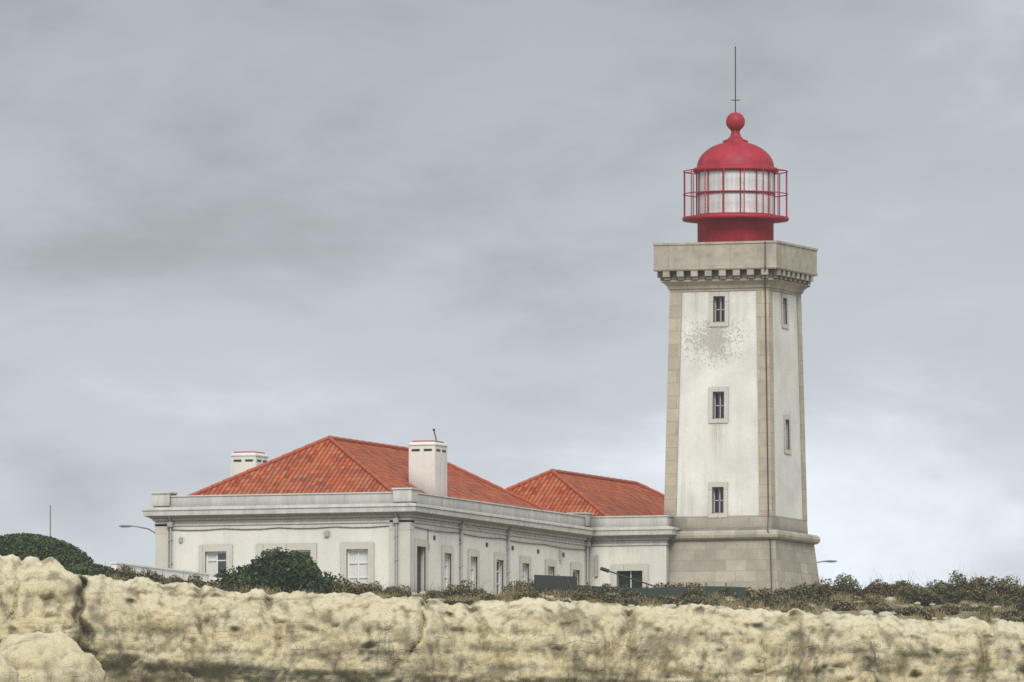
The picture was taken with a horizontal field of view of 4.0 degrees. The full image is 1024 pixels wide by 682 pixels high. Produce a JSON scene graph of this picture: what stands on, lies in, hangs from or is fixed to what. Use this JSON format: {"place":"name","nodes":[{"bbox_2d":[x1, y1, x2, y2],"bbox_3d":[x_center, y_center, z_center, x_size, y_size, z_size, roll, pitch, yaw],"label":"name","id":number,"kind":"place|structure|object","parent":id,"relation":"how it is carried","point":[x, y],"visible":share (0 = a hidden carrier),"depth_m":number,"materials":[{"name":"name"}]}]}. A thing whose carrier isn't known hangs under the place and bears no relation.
{"place":"outdoors","nodes":[
{"label":"outdoors","id":0,"kind":"place"},
{"bbox_2d":[0,554,1023,681],"bbox_3d":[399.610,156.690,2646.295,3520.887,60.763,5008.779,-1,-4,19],"label":"cliff terrain","id":1,"kind":"structure","parent":0,"point":[140,629],"depth_m":655.29,"materials":[{"name":"stone"}]},
{"bbox_2d":[0,631,105,681],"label":"cliff boulders","id":2,"kind":"object","parent":1,"relation":"on","point":[58,656],"visible":1,"depth_m":647.90,"materials":[{"name":"stone"}]},
{"bbox_2d":[50,505,210,581],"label":"yard walls and antenna","id":3,"kind":"structure","parent":1,"relation":"on","point":[168,572],"depth_m":669.99,"materials":[{"name":"white paint"}]},
{"bbox_2d":[0,532,354,593],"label":"green bushes","id":4,"kind":"object","parent":1,"relation":"on","point":[256,572],"visible":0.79,"depth_m":661.38,"materials":[{"name":"green plant"}]},
{"bbox_2d":[142,429,680,594],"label":"keepers house","id":5,"kind":"structure","parent":1,"relation":"on","point":[419,516],"depth_m":680.56,"materials":[{"name":"white paint"}]},
{"bbox_2d":[119,525,154,532],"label":"street lamp","id":6,"kind":"object","parent":5,"relation":"attached to","point":[122,526],"visible":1,"depth_m":679.48,"materials":[{"name":"grey metal"}]},
{"bbox_2d":[0,540,1023,621],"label":"shrubs","id":7,"kind":"object","parent":1,"relation":"on","point":[890,595],"visible":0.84,"depth_m":669.69,"materials":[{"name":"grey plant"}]},
{"bbox_2d":[107,573,1021,620],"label":"dry grass","id":8,"kind":"structure","parent":1,"relation":"on","point":[819,609],"depth_m":663.72,"materials":[{"name":"brown plant"}]},
{"bbox_2d":[113,561,1023,621],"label":"shrubs","id":9,"kind":"object","parent":1,"relation":"on","point":[903,588],"visible":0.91,"depth_m":668.75,"materials":[{"name":"green plant"}]},
{"bbox_2d":[528,567,745,597],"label":"fence","id":10,"kind":"object","parent":1,"relation":"on","point":[558,582],"visible":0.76,"depth_m":672.22,"materials":[{"name":"grey metal"}]},
{"bbox_2d":[279,589,1000,621],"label":"limestone rubble","id":11,"kind":"object","parent":1,"relation":"on","point":[868,612],"visible":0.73,"depth_m":662.29,"materials":[{"name":"stone"}]},
{"bbox_2d":[653,240,819,591],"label":"lighthouse tower","id":12,"kind":"structure","parent":1,"relation":"on","point":[735,500],"depth_m":697.41,"materials":[{"name":"white paint"}]},
{"bbox_2d":[682,46,788,241],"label":"lantern room","id":13,"kind":"object","parent":12,"relation":"on","point":[735,172],"visible":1,"depth_m":698.91,"materials":[{"name":"red metal"}]},
{"bbox_2d":[817,560,836,562],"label":"street lamp","id":14,"kind":"object","parent":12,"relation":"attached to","point":[829,561],"visible":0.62,"depth_m":727.13,"materials":[{"name":"grey metal"}]},
{"bbox_2d":[0,0,1023,588],"label":"sky","id":15,"kind":"structure","parent":0,"point":[274,228],"materials":[{"name":"grey"}]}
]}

